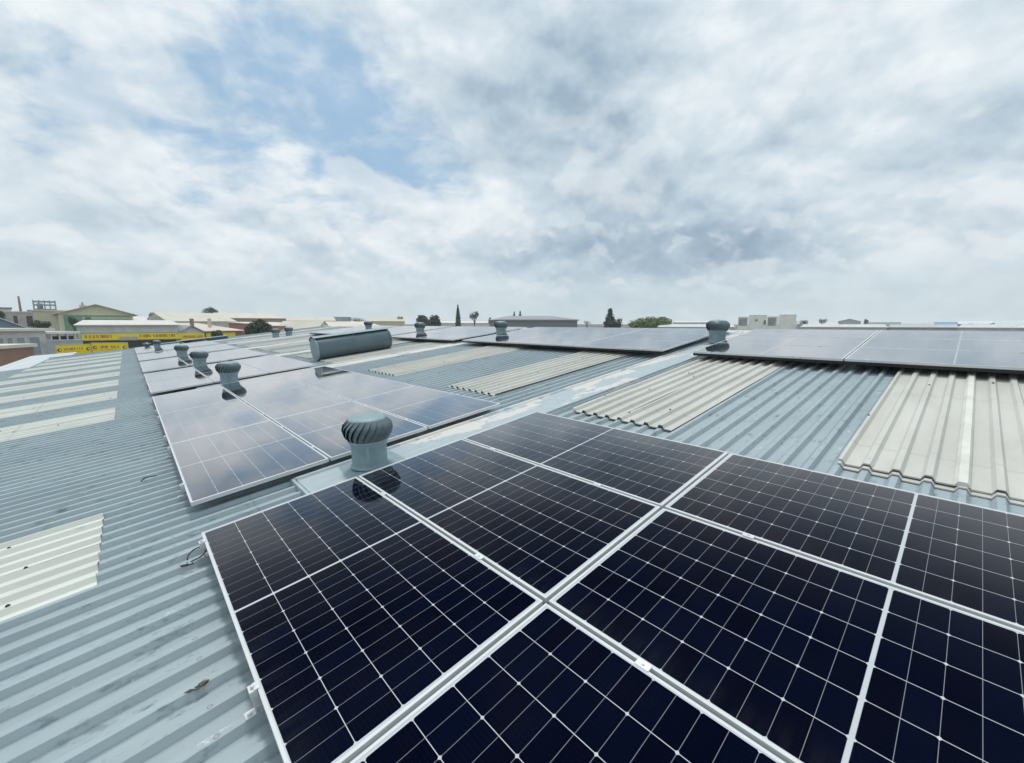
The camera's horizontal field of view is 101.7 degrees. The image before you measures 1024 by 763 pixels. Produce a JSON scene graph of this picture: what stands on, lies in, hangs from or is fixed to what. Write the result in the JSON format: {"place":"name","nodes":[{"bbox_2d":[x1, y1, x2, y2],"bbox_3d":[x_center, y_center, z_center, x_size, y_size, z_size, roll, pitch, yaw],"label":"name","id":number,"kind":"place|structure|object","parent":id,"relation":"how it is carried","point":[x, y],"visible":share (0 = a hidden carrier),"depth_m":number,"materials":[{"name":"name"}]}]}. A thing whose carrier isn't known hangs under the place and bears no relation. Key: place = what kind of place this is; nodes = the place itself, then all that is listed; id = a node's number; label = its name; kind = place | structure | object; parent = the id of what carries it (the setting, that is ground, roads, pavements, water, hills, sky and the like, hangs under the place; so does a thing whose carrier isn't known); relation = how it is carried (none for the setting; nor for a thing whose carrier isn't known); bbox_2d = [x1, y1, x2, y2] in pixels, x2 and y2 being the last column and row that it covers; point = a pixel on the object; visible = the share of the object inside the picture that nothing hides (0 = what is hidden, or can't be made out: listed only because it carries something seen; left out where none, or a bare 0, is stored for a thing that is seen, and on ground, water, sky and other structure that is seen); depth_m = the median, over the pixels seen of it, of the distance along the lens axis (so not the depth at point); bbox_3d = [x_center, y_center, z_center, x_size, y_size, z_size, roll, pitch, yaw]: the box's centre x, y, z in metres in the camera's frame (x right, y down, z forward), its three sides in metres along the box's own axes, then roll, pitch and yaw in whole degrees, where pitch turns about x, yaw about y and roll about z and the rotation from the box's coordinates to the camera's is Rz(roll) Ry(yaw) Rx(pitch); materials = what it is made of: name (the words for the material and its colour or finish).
{"place":"outdoors","nodes":[
{"label":"outdoors","id":0,"kind":"place"},
{"bbox_2d":[46,339,82,353],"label":"boundary wall","id":1,"kind":"structure","parent":0,"point":[51,344],"depth_m":58.78,"materials":[{"name":"paint"}]},
{"bbox_2d":[227,322,286,334],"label":"orange brick building","id":2,"kind":"structure","parent":0,"point":[242,325],"depth_m":109.15,"materials":[{"name":"clear brick"}]},
{"bbox_2d":[0,0,1023,324],"label":"sky","id":3,"kind":"structure","parent":0,"point":[676,160],"materials":[{"name":"white"}]},
{"bbox_2d":[405,324,797,329],"bbox_3d":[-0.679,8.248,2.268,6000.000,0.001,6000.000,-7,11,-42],"label":"ground","id":4,"kind":"structure","parent":0,"point":[601,325],"depth_m":1617.73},
{"bbox_2d":[0,318,27,327],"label":"blue gabled shed","id":5,"kind":"structure","parent":4,"relation":"on","point":[4,323],"depth_m":74.86,"materials":[{"name":"paint"}]},
{"bbox_2d":[0,343,37,366],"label":"brick store","id":6,"kind":"structure","parent":4,"relation":"on","point":[10,353],"depth_m":44.88,"materials":[{"name":"brick"}]},
{"bbox_2d":[5,296,34,327],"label":"grey factory","id":7,"kind":"structure","parent":4,"relation":"on","point":[23,318],"depth_m":122.72,"materials":[{"name":"paint"}]},
{"bbox_2d":[0,328,54,355],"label":"office block","id":8,"kind":"structure","parent":4,"relation":"on","point":[21,335],"depth_m":56.55,"materials":[{"name":"paint"}]},
{"bbox_2d":[28,337,42,354],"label":"window","id":9,"kind":"structure","parent":8,"relation":"in","point":[37,350],"depth_m":57.54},
{"bbox_2d":[0,352,77,370],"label":"lean to shed","id":10,"kind":"object","parent":4,"relation":"on","point":[28,362],"visible":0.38,"depth_m":29.34,"materials":[{"name":"metal"}]},
{"bbox_2d":[32,320,51,327],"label":"tree","id":11,"kind":"object","parent":4,"relation":"on","point":[44,324],"visible":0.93,"depth_m":68.22,"materials":[{"name":"green plant"}]},
{"bbox_2d":[27,300,56,310],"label":"steel rooftop frame","id":12,"kind":"object","parent":4,"relation":"on","point":[39,304],"visible":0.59,"depth_m":135.70,"materials":[{"name":"paint"}]},
{"bbox_2d":[29,310,66,330],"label":"cream side hall","id":13,"kind":"structure","parent":4,"relation":"on","point":[43,315],"depth_m":116.42,"materials":[{"name":"paint"}]},
{"bbox_2d":[45,331,79,339],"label":"carport","id":14,"kind":"object","parent":4,"relation":"on","point":[58,335],"visible":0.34,"depth_m":62.68,"materials":[{"name":"paint"}]},
{"bbox_2d":[51,302,137,338],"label":"cream warehouse","id":15,"kind":"structure","parent":4,"relation":"on","point":[92,312],"depth_m":120.08,"materials":[{"name":"paint"}]},
{"bbox_2d":[73,320,181,348],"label":"yellow store","id":16,"kind":"structure","parent":4,"relation":"on","point":[135,333],"depth_m":79.77,"materials":[{"name":"paint"}]},
{"bbox_2d":[147,312,237,327],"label":"cream roof hall","id":17,"kind":"structure","parent":4,"relation":"on","point":[219,319],"depth_m":140.30,"materials":[{"name":"paint"}]},
{"bbox_2d":[177,325,207,340],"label":"gabled shopfront","id":18,"kind":"object","parent":4,"relation":"on","point":[187,332],"visible":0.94,"depth_m":85.62,"materials":[{"name":"paint"}]},
{"bbox_2d":[178,318,243,337],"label":"brick shop","id":19,"kind":"structure","parent":4,"relation":"on","point":[209,328],"depth_m":93.91,"materials":[{"name":"yellow paint"}]},
{"bbox_2d":[220,313,286,321],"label":"tan roof hall","id":20,"kind":"structure","parent":4,"relation":"on","point":[250,317],"depth_m":166.88,"materials":[{"name":"paint"}]},
{"bbox_2d":[244,319,271,334],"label":"tree","id":21,"kind":"object","parent":4,"relation":"on","point":[258,326],"visible":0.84,"depth_m":86.99,"materials":[{"name":"green plant"}]},
{"bbox_2d":[280,321,328,330],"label":"white gabled house","id":22,"kind":"structure","parent":4,"relation":"on","point":[299,324],"depth_m":104.41,"materials":[{"name":"paint"}]},
{"bbox_2d":[284,317,335,320],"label":"beige long hall","id":23,"kind":"structure","parent":4,"relation":"on","point":[310,319],"depth_m":234.14,"materials":[{"name":"paint"}]},
{"bbox_2d":[325,321,380,325],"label":"cream roofed shed","id":24,"kind":"structure","parent":4,"relation":"on","point":[340,323],"depth_m":120.55,"materials":[{"name":"paint"}]},
{"bbox_2d":[368,318,404,325],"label":"yellowish hall","id":25,"kind":"structure","parent":4,"relation":"on","point":[389,321],"depth_m":219.70,"materials":[{"name":"paint"}]},
{"bbox_2d":[416,315,431,325],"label":"tree","id":26,"kind":"object","parent":4,"relation":"on","point":[423,319],"visible":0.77,"depth_m":182.50,"materials":[{"name":"green plant"}]},
{"bbox_2d":[429,315,440,325],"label":"tree","id":27,"kind":"object","parent":4,"relation":"on","point":[434,320],"visible":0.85,"depth_m":185.54,"materials":[{"name":"green plant"}]},
{"bbox_2d":[440,321,489,326],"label":"pale flat shed","id":28,"kind":"structure","parent":4,"relation":"on","point":[468,323],"depth_m":206.96,"materials":[{"name":"paint"}]},
{"bbox_2d":[0,326,1023,762],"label":"warehouse","id":29,"kind":"structure","parent":4,"relation":"on","point":[118,636],"depth_m":3.87,"materials":[{"name":"metal"}]},
{"bbox_2d":[136,351,169,358],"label":"solar panel","id":30,"kind":"object","parent":29,"relation":"on","point":[153,353],"visible":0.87,"depth_m":19.57,"materials":[{"name":"black glass"}]},
{"bbox_2d":[137,353,174,362],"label":"solar panel","id":31,"kind":"object","parent":29,"relation":"on","point":[153,357],"visible":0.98,"depth_m":17.66,"materials":[{"name":"black glass"}]},
{"bbox_2d":[138,357,181,368],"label":"solar panel","id":32,"kind":"object","parent":29,"relation":"on","point":[158,361],"visible":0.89,"depth_m":15.66,"materials":[{"name":"black glass"}]},
{"bbox_2d":[140,361,188,373],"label":"solar panel","id":33,"kind":"object","parent":29,"relation":"on","point":[162,366],"visible":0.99,"depth_m":13.80,"materials":[{"name":"black glass"}]},
{"bbox_2d":[142,367,199,381],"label":"solar panel","id":34,"kind":"object","parent":29,"relation":"on","point":[166,374],"visible":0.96,"depth_m":11.78,"materials":[{"name":"black glass"}]},
{"bbox_2d":[145,373,213,394],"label":"solar panel","id":35,"kind":"object","parent":29,"relation":"on","point":[175,383],"visible":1,"depth_m":9.97,"materials":[{"name":"black glass"}]},
{"bbox_2d":[174,345,188,356],"bbox_3d":[-13.723,-1.253,17.333,0.597,0.565,0.540,-6,10,-42],"label":"turbine vent","id":36,"kind":"object","parent":29,"relation":"on","point":[181,350],"visible":0.97,"depth_m":17.19,"materials":[{"name":"metal"}]},
{"bbox_2d":[150,385,238,416],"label":"solar panel","id":37,"kind":"object","parent":29,"relation":"on","point":[181,400],"visible":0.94,"depth_m":7.89,"materials":[{"name":"black glass"}]},
{"bbox_2d":[189,350,208,365],"bbox_3d":[-10.093,-0.719,13.472,0.597,0.565,0.540,-6,9,-42],"label":"turbine vent","id":38,"kind":"object","parent":29,"relation":"on","point":[199,357],"visible":0.94,"depth_m":13.32,"materials":[{"name":"metal"}]},
{"bbox_2d":[180,335,228,341],"bbox_3d":[-20.786,-2.843,28.190,2.720,0.198,0.920,-16,16,-40],"label":"roof monitor","id":39,"kind":"object","parent":29,"relation":"on","point":[216,338],"visible":0.71,"depth_m":28.12,"materials":[{"name":"paint"}]},
{"bbox_2d":[183,356,229,365],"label":"solar panel","id":40,"kind":"object","parent":29,"relation":"on","point":[212,359],"visible":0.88,"depth_m":14.59,"materials":[{"name":"black glass"}]},
{"bbox_2d":[157,399,269,444],"bbox_3d":[-4.609,0.598,6.345,1.196,0.122,2.278,-16,16,-40],"label":"solar panel","id":41,"kind":"object","parent":29,"relation":"on","point":[191,423],"visible":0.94,"depth_m":6.18,"materials":[{"name":"black glass"}]},
{"bbox_2d":[192,361,247,373],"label":"solar panel","id":42,"kind":"object","parent":29,"relation":"on","point":[201,369],"visible":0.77,"depth_m":12.49,"materials":[{"name":"black glass"}]},
{"bbox_2d":[202,346,238,351],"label":"solar panel","id":43,"kind":"object","parent":29,"relation":"on","point":[219,348],"visible":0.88,"depth_m":19.14,"materials":[{"name":"black glass"}]},
{"bbox_2d":[213,361,242,385],"bbox_3d":[-6.541,-0.183,9.632,0.597,0.565,0.540,-7,12,-42],"label":"turbine vent","id":44,"kind":"object","parent":29,"relation":"on","point":[228,371],"visible":0.95,"depth_m":9.49,"materials":[{"name":"metal"}]},
{"bbox_2d":[211,348,252,355],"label":"solar panel","id":45,"kind":"object","parent":29,"relation":"on","point":[232,351],"visible":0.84,"depth_m":17.14,"materials":[{"name":"black glass"}]},
{"bbox_2d":[202,366,268,382],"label":"solar panel","id":46,"kind":"object","parent":29,"relation":"on","point":[244,372],"visible":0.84,"depth_m":10.71,"materials":[{"name":"black glass"}]},
{"bbox_2d":[220,351,267,359],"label":"solar panel","id":47,"kind":"object","parent":29,"relation":"on","point":[234,356],"visible":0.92,"depth_m":15.31,"materials":[{"name":"black glass"}]},
{"bbox_2d":[166,420,328,506],"bbox_3d":[-3.056,0.832,4.667,1.196,0.122,2.278,-16,16,-40],"label":"solar panel","id":48,"kind":"object","parent":29,"relation":"on","point":[217,465],"visible":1,"depth_m":4.39,"materials":[{"name":"black glass"}]},
{"bbox_2d":[220,375,304,398],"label":"solar panel","id":49,"kind":"object","parent":29,"relation":"on","point":[254,387],"visible":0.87,"depth_m":8.64,"materials":[{"name":"black glass"}]},
{"bbox_2d":[235,355,289,365],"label":"solar panel","id":50,"kind":"object","parent":29,"relation":"on","point":[259,360],"visible":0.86,"depth_m":13.30,"materials":[{"name":"black glass"}]},
{"bbox_2d":[250,359,315,373],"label":"solar panel","id":51,"kind":"object","parent":29,"relation":"on","point":[280,366],"visible":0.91,"depth_m":11.49,"materials":[{"name":"black glass"}]},
{"bbox_2d":[240,385,349,420],"bbox_3d":[-3.755,0.322,7.098,1.161,0.044,2.278,-16,16,-41],"label":"solar panel","id":52,"kind":"object","parent":29,"relation":"on","point":[272,406],"visible":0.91,"depth_m":6.94,"materials":[{"name":"black glass"}]},
{"bbox_2d":[278,366,359,384],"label":"solar panel","id":53,"kind":"object","parent":29,"relation":"on","point":[314,375],"visible":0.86,"depth_m":9.40,"materials":[{"name":"black glass"}]},
{"bbox_2d":[273,401,427,460],"bbox_3d":[-2.201,0.556,5.420,1.161,0.045,2.278,-16,16,-40],"label":"solar panel","id":54,"kind":"object","parent":29,"relation":"on","point":[318,430],"visible":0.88,"depth_m":5.29,"materials":[{"name":"black glass"}]},
{"bbox_2d":[309,327,391,360],"bbox_3d":[-5.123,-1.236,13.408,2.430,0.744,0.694,-16,16,-41],"label":"duct cylinder","id":55,"kind":"object","parent":29,"relation":"on","point":[327,346],"visible":0.98,"depth_m":13.09,"materials":[{"name":"paint"}]},
{"bbox_2d":[307,374,414,400],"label":"solar panel","id":56,"kind":"object","parent":29,"relation":"on","point":[355,387],"visible":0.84,"depth_m":7.70,"materials":[{"name":"black glass"}]},
{"bbox_2d":[197,477,542,762],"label":"solar panel","id":57,"kind":"object","parent":29,"relation":"on","point":[364,615],"visible":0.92,"depth_m":2.08,"materials":[{"name":"black glass"}]},
{"bbox_2d":[339,413,405,478],"bbox_3d":[-1.416,0.593,4.121,0.573,0.542,0.518,-9,12,-42],"label":"turbine vent","id":58,"kind":"object","parent":29,"relation":"on","point":[366,436],"visible":1,"depth_m":3.98,"materials":[{"name":"metal"}]},
{"bbox_2d":[392,333,438,339],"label":"solar panel","id":59,"kind":"object","parent":29,"relation":"on","point":[413,336],"visible":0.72,"depth_m":16.52,"materials":[{"name":"black glass"}]},
{"bbox_2d":[354,386,499,428],"bbox_3d":[-1.356,0.319,6.170,1.161,0.044,2.278,-16,16,-40],"label":"solar panel","id":60,"kind":"object","parent":29,"relation":"on","point":[428,408],"visible":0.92,"depth_m":5.95,"materials":[{"name":"black glass"}]},
{"bbox_2d":[415,329,463,333],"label":"solar panel","id":61,"kind":"object","parent":29,"relation":"on","point":[439,331],"visible":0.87,"depth_m":17.36,"materials":[{"name":"black glass"}]},
{"bbox_2d":[418,334,479,341],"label":"solar panel","id":62,"kind":"object","parent":29,"relation":"on","point":[448,337],"visible":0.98,"depth_m":14.74,"materials":[{"name":"black glass"}]},
{"bbox_2d":[442,326,482,329],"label":"solar panel","id":63,"kind":"object","parent":29,"relation":"on","point":[462,328],"visible":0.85,"depth_m":18.18,"materials":[{"name":"black glass"}]},
{"bbox_2d":[445,330,495,335],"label":"solar panel","id":64,"kind":"object","parent":29,"relation":"on","point":[478,332],"visible":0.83,"depth_m":15.69,"materials":[{"name":"black glass"}]},
{"bbox_2d":[462,335,533,344],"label":"solar panel","id":65,"kind":"object","parent":29,"relation":"on","point":[497,339],"visible":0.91,"depth_m":12.80,"materials":[{"name":"black glass"}]},
{"bbox_2d":[470,327,526,330],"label":"solar panel","id":66,"kind":"object","parent":29,"relation":"on","point":[494,328],"visible":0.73,"depth_m":16.35,"materials":[{"name":"black glass"}]},
{"bbox_2d":[494,321,507,333],"bbox_3d":[-0.395,-1.896,15.019,0.597,0.565,0.540,-7,12,-42],"label":"turbine vent","id":67,"kind":"object","parent":29,"relation":"on","point":[501,326],"visible":0.93,"depth_m":14.86,"materials":[{"name":"metal"}]},
{"bbox_2d":[358,439,659,602],"bbox_3d":[-0.197,0.858,3.257,1.161,0.046,2.278,-16,16,-41],"label":"solar panel","id":68,"kind":"object","parent":29,"relation":"on","point":[545,535],"visible":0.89,"depth_m":2.91,"materials":[{"name":"black glass"}]},
{"bbox_2d":[493,331,559,336],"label":"solar panel","id":69,"kind":"object","parent":29,"relation":"on","point":[528,333],"visible":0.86,"depth_m":13.65,"materials":[{"name":"black glass"}]},
{"bbox_2d":[515,327,584,331],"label":"solar panel","id":70,"kind":"object","parent":29,"relation":"on","point":[554,329],"visible":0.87,"depth_m":14.39,"materials":[{"name":"black glass"}]},
{"bbox_2d":[510,337,598,348],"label":"solar panel","id":71,"kind":"object","parent":29,"relation":"on","point":[558,342],"visible":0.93,"depth_m":11.10,"materials":[{"name":"black glass"}]},
{"bbox_2d":[350,603,785,762],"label":"solar panel","id":72,"kind":"object","parent":29,"relation":"on","point":[545,683],"visible":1,"depth_m":1.50,"materials":[{"name":"black glass"}]},
{"bbox_2d":[539,332,623,338],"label":"solar panel","id":73,"kind":"object","parent":29,"relation":"on","point":[591,335],"visible":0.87,"depth_m":11.95,"materials":[{"name":"black glass"}]},
{"bbox_2d":[463,411,727,509],"bbox_3d":[0.648,0.621,4.007,1.161,0.046,2.278,-16,16,-40],"label":"solar panel","id":74,"kind":"object","parent":29,"relation":"on","point":[662,473],"visible":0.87,"depth_m":3.72,"materials":[{"name":"black glass"}]},
{"bbox_2d":[565,327,645,332],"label":"solar panel","id":75,"kind":"object","parent":29,"relation":"on","point":[607,330],"visible":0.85,"depth_m":12.68,"materials":[{"name":"black glass"}]},
{"bbox_2d":[574,339,687,353],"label":"solar panel","id":76,"kind":"object","parent":29,"relation":"on","point":[649,346],"visible":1,"depth_m":9.38,"materials":[{"name":"black glass"}]},
{"bbox_2d":[603,333,708,342],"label":"solar panel","id":77,"kind":"object","parent":29,"relation":"on","point":[689,338],"visible":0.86,"depth_m":10.23,"materials":[{"name":"black glass"}]},
{"bbox_2d":[629,328,729,334],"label":"solar panel","id":78,"kind":"object","parent":29,"relation":"on","point":[702,331],"visible":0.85,"depth_m":11.14,"materials":[{"name":"black glass"}]},
{"bbox_2d":[702,320,729,344],"bbox_3d":[4.693,-1.130,9.526,0.597,0.565,0.540,-7,11,-42],"label":"turbine vent","id":79,"kind":"object","parent":29,"relation":"on","point":[717,329],"visible":0.97,"depth_m":9.38,"materials":[{"name":"metal"}]},
{"bbox_2d":[693,343,856,363],"bbox_3d":[4.646,-0.492,7.515,1.156,0.180,2.294,-16,16,-41],"label":"solar panel","id":80,"kind":"object","parent":29,"relation":"on","point":[823,354],"visible":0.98,"depth_m":7.25,"materials":[{"name":"black glass"}]},
{"bbox_2d":[549,508,1023,762],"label":"solar panel","id":81,"kind":"object","parent":29,"relation":"on","point":[786,656],"visible":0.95,"depth_m":1.67,"materials":[{"name":"black glass"}]},
{"bbox_2d":[718,335,868,348],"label":"solar panel","id":82,"kind":"object","parent":29,"relation":"on","point":[816,341],"visible":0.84,"depth_m":8.11,"materials":[{"name":"black glass"}]},
{"bbox_2d":[740,329,878,338],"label":"solar panel","id":83,"kind":"object","parent":29,"relation":"on","point":[869,334],"visible":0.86,"depth_m":8.88,"materials":[{"name":"black glass"}]},
{"bbox_2d":[665,453,1023,631],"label":"solar panel","id":84,"kind":"object","parent":29,"relation":"on","point":[966,557],"visible":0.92,"depth_m":2.38,"materials":[{"name":"black glass"}]},
{"bbox_2d":[844,347,1023,373],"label":"solar panel","id":85,"kind":"object","parent":29,"relation":"on","point":[997,362],"visible":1,"depth_m":5.81,"materials":[{"name":"black glass"}]},
{"bbox_2d":[860,338,1023,352],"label":"solar panel","id":86,"kind":"object","parent":29,"relation":"on","point":[973,345],"visible":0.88,"depth_m":6.65,"materials":[{"name":"black glass"}]},
{"bbox_2d":[871,330,1023,340],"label":"solar panel","id":87,"kind":"object","parent":29,"relation":"on","point":[970,335],"visible":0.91,"depth_m":7.39,"materials":[{"name":"black glass"}]},
{"bbox_2d":[488,316,578,327],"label":"long grey hall","id":88,"kind":"structure","parent":4,"relation":"on","point":[533,321],"depth_m":152.52,"materials":[{"name":"paint"}]},
{"bbox_2d":[603,308,616,327],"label":"tree","id":89,"kind":"object","parent":4,"relation":"on","point":[609,322],"visible":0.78,"depth_m":143.61,"materials":[{"name":"green plant"}]},
{"bbox_2d":[627,316,674,327],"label":"tree","id":90,"kind":"object","parent":4,"relation":"on","point":[651,322],"visible":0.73,"depth_m":128.07,"materials":[{"name":"green plant"}]},
{"bbox_2d":[674,321,708,323],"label":"white shed","id":91,"kind":"structure","parent":4,"relation":"on","point":[690,322],"depth_m":201.83,"materials":[{"name":"paint"}]},
{"bbox_2d":[658,324,735,329],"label":"skyline building","id":92,"kind":"structure","parent":4,"relation":"on","point":[732,326],"depth_m":119.46,"materials":[{"name":"paint"}]},
{"bbox_2d":[737,317,748,329],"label":"white block","id":93,"kind":"structure","parent":4,"relation":"on","point":[742,323],"depth_m":160.63,"materials":[{"name":"paint"}]},
{"bbox_2d":[748,315,766,329],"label":"white block","id":94,"kind":"structure","parent":4,"relation":"on","point":[757,321],"depth_m":158.23,"materials":[{"name":"paint"}]},
{"bbox_2d":[766,316,778,328],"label":"white block","id":95,"kind":"structure","parent":4,"relation":"on","point":[772,322],"depth_m":155.72,"materials":[{"name":"paint"}]},
{"bbox_2d":[778,314,796,328],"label":"white block","id":96,"kind":"structure","parent":4,"relation":"on","point":[787,321],"depth_m":153.27,"materials":[{"name":"paint"}]},
{"bbox_2d":[800,324,888,330],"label":"skyline building","id":97,"kind":"structure","parent":0,"point":[879,327],"depth_m":99.82,"materials":[{"name":"paint"}]},
{"bbox_2d":[888,324,957,330],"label":"skyline building","id":98,"kind":"structure","parent":0,"point":[942,327],"depth_m":95.34,"materials":[{"name":"paint"}]},
{"bbox_2d":[957,321,992,330],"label":"skyline building","id":99,"kind":"structure","parent":0,"point":[973,322],"depth_m":170.23,"materials":[{"name":"paint"}]},
{"bbox_2d":[958,324,1023,330],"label":"skyline building","id":100,"kind":"structure","parent":0,"point":[991,327],"depth_m":82.65,"materials":[{"name":"paint"}]},
{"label":"road","id":101,"kind":"structure","parent":0,"visible":0},
{"bbox_2d":[55,344,91,354],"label":"yellow hoarding","id":102,"kind":"object","parent":101,"relation":"on","point":[81,348],"visible":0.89,"depth_m":53.10,"materials":[{"name":"paint"}]},
{"bbox_2d":[91,342,128,352],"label":"yellow hoarding","id":103,"kind":"object","parent":101,"relation":"on","point":[101,347],"visible":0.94,"depth_m":55.33,"materials":[{"name":"paint"}]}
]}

